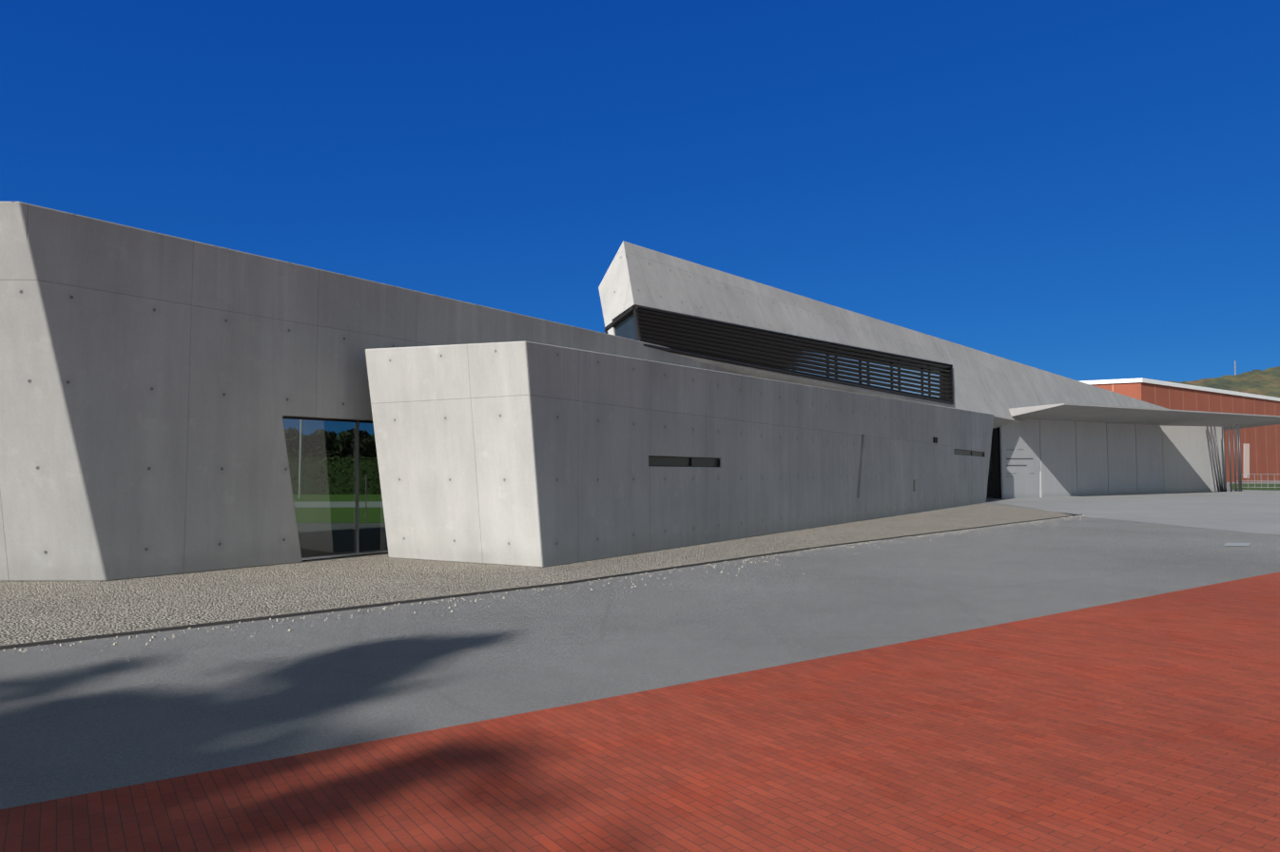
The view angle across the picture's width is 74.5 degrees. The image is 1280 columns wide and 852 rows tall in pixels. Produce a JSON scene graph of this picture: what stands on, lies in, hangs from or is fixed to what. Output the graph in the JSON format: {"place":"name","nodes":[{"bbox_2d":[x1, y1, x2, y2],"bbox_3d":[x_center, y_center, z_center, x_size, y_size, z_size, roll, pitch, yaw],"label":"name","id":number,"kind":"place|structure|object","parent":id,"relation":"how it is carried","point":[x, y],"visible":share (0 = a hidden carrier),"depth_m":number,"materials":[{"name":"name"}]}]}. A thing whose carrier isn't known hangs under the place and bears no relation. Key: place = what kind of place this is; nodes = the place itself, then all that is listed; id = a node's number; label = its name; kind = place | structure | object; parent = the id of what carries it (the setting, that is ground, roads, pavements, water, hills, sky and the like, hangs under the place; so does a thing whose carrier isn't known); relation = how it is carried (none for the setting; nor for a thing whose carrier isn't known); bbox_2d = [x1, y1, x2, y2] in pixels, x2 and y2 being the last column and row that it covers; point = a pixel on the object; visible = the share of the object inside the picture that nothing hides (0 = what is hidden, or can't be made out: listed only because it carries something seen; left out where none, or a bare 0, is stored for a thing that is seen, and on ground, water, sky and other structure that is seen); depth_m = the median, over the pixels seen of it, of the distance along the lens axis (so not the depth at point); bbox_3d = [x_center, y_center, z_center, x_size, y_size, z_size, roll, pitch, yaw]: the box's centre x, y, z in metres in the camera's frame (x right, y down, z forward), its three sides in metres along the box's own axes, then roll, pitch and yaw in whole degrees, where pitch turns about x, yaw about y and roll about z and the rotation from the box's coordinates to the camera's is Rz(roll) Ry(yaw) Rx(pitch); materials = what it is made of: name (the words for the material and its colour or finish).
{"place":"outdoors","nodes":[
{"label":"outdoors","id":0,"kind":"place"},
{"bbox_2d":[302,552,386,561],"bbox_3d":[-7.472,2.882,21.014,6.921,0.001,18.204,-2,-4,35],"label":"drain grate","id":1,"kind":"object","parent":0,"point":[344,556],"depth_m":17.11,"materials":[{"name":"black metal"}]},
{"bbox_2d":[0,504,1074,645],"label":"gravel ground","id":2,"kind":"structure","parent":0,"point":[31,611],"depth_m":13.02,"materials":[{"name":"grey gravel"}]},
{"bbox_2d":[0,514,1082,650],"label":"gravel edging","id":3,"kind":"object","parent":2,"relation":"on","point":[25,645],"visible":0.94,"depth_m":10.87,"materials":[{"name":"grey stone"}]},
{"bbox_2d":[0,571,1279,851],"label":"brick pavement","id":4,"kind":"structure","parent":0,"point":[1149,724],"depth_m":4.85,"materials":[{"name":"red brick"}]},
{"bbox_2d":[0,481,1279,809],"bbox_3d":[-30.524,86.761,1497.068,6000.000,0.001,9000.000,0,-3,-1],"label":"asphalt ground","id":5,"kind":"structure","parent":0,"point":[84,717],"depth_m":8.39,"materials":[{"name":"grey asphalt"}]},
{"bbox_2d":[0,201,992,581],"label":"concrete wall","id":6,"kind":"structure","parent":5,"relation":"on","point":[154,388],"depth_m":14.16,"materials":[{"name":"concrete"}]},
{"bbox_2d":[282,415,373,423],"bbox_3d":[-6.196,1.276,17.009,0.060,2.887,2.719,-2,-4,35],"label":"window frame","id":7,"kind":"object","parent":6,"relation":"attached to","point":[327,419],"visible":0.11,"depth_m":16.93,"materials":[{"name":"black metal"}]},
{"bbox_2d":[282,418,387,558],"bbox_3d":[-6.196,1.291,17.060,0.001,2.852,2.744,-2,-4,35],"label":"glass door","id":8,"kind":"structure","parent":7,"relation":"attached to","point":[321,456],"depth_m":17.05,"materials":[{"name":"clear"}]},
{"bbox_2d":[301,474,387,560],"bbox_3d":[-6.016,1.826,17.206,0.094,1.661,2.250,-2,-4,35],"label":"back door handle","id":9,"kind":"object","parent":7,"relation":"attached to","point":[339,555],"visible":0.81,"depth_m":17.29,"materials":[{"name":"silver metal"}]},
{"bbox_2d":[355,421,359,556],"bbox_3d":[-5.874,1.314,17.468,0.060,2.845,0.104,-2,-4,35],"label":"back door mullion","id":10,"kind":"object","parent":7,"relation":"attached to","point":[357,478],"visible":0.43,"depth_m":17.45,"materials":[{"name":"silver metal"}]},
{"bbox_2d":[598,240,1170,428],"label":"upper concrete wall","id":11,"kind":"structure","parent":6,"relation":"on","point":[996,386],"depth_m":37.57,"materials":[{"name":"concrete"}]},
{"bbox_2d":[604,306,954,405],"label":"louvres","id":12,"kind":"object","parent":11,"relation":"attached to","point":[710,339],"visible":0.81,"depth_m":33.30,"materials":[{"name":"black metal"}]},
{"bbox_2d":[614,313,947,399],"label":"glass","id":13,"kind":"object","parent":11,"relation":"attached to","point":[626,328],"depth_m":40.45,"materials":[{"name":"black"}]},
{"bbox_2d":[2,514,1100,660],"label":"pebbles","id":14,"kind":"object","parent":5,"relation":"on","point":[21,649],"visible":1,"depth_m":12.24,"materials":[{"name":"beige"}]},
{"bbox_2d":[365,341,993,567],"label":"front wall","id":15,"kind":"structure","parent":5,"relation":"on","point":[528,454],"depth_m":17.39,"materials":[{"name":"concrete"}]},
{"bbox_2d":[648,437,984,466],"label":"front slot frames","id":16,"kind":"structure","parent":15,"relation":"on","point":[719,459],"depth_m":20.19,"materials":[{"name":"black metal"}]},
{"bbox_2d":[648,437,983,466],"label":"window","id":17,"kind":"structure","parent":16,"relation":"in","point":[668,461],"depth_m":20.04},
{"bbox_2d":[991,426,1001,498],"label":"doorway","id":18,"kind":"structure","parent":5,"relation":"on","point":[996,462],"depth_m":57.74,"materials":[{"name":"black"}]},
{"bbox_2d":[999,418,1163,498],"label":"door wall panels","id":19,"kind":"object","parent":5,"relation":"on","point":[1076,458],"visible":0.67,"depth_m":64.86,"materials":[{"name":"grey concrete"}]},
{"bbox_2d":[1006,458,1033,465],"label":"wall text","id":20,"kind":"object","parent":19,"relation":"attached to","point":[1018,458],"depth_m":58.85},
{"bbox_2d":[1039,471,1041,497],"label":"post","id":21,"kind":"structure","parent":19,"relation":"attached to","point":[1039,484],"depth_m":60.72,"materials":[{"name":"white metal"}]},
{"bbox_2d":[996,489,1279,534],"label":"concrete pavement","id":22,"kind":"structure","parent":5,"relation":"on","point":[1251,511],"depth_m":41.40,"materials":[{"name":"concrete"}]},
{"bbox_2d":[1162,426,1223,492],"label":"wall","id":23,"kind":"structure","parent":22,"relation":"on","point":[1188,465],"depth_m":78.12,"materials":[{"name":"concrete"}]},
{"bbox_2d":[1008,403,1233,425],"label":"canopy slab","id":24,"kind":"structure","parent":23,"relation":"on","point":[1073,412],"depth_m":61.78,"materials":[{"name":"grey concrete"}]},
{"bbox_2d":[1205,424,1241,491],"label":"columns","id":25,"kind":"structure","parent":22,"relation":"on","point":[1238,460],"depth_m":79.48,"materials":[{"name":"grey metal"}]},
{"bbox_2d":[1158,413,1279,430],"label":"canopy slab","id":26,"kind":"structure","parent":25,"relation":"on","point":[1245,420],"depth_m":76.12,"materials":[{"name":"grey concrete"}]},
{"bbox_2d":[1223,543,1250,545],"bbox_3d":[14.266,2.829,20.092,0.481,0.001,1.575,-3,-4,38],"label":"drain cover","id":27,"kind":"object","parent":5,"relation":"on","point":[1236,544],"visible":1,"depth_m":20.11,"materials":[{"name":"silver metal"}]},
{"bbox_2d":[0,0,1279,382],"label":"sky","id":28,"kind":"structure","parent":0,"point":[1079,190],"materials":[{"name":"blue"}]},
{"bbox_2d":[1089,382,1279,482],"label":"brick building","id":29,"kind":"structure","parent":0,"point":[1263,442],"depth_m":176.64,"materials":[{"name":"red brick"}]},
{"bbox_2d":[1081,377,1279,401],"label":"roof edge","id":30,"kind":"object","parent":29,"relation":"attached to","point":[1157,382],"depth_m":160.91,"materials":[{"name":"white metal"}]},
{"bbox_2d":[1243,444,1249,478],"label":"door","id":31,"kind":"structure","parent":29,"relation":"in","point":[1246,459],"depth_m":179.56,"materials":[{"name":"white"}]},
{"bbox_2d":[1168,366,1279,397],"bbox_3d":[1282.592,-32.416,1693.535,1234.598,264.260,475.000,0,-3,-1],"label":"hill terrain","id":32,"kind":"structure","parent":0,"point":[1264,382],"depth_m":1882.75,"materials":[{"name":"green plant"}]},
{"bbox_2d":[1229,484,1279,490],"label":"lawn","id":33,"kind":"structure","parent":0,"point":[1244,486],"depth_m":111.58,"materials":[{"name":"green plant"}]},
{"bbox_2d":[1236,473,1279,488],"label":"fence","id":34,"kind":"object","parent":33,"relation":"on","point":[1261,480],"visible":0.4,"depth_m":96.84,"materials":[{"name":"grey metal"}]}
]}

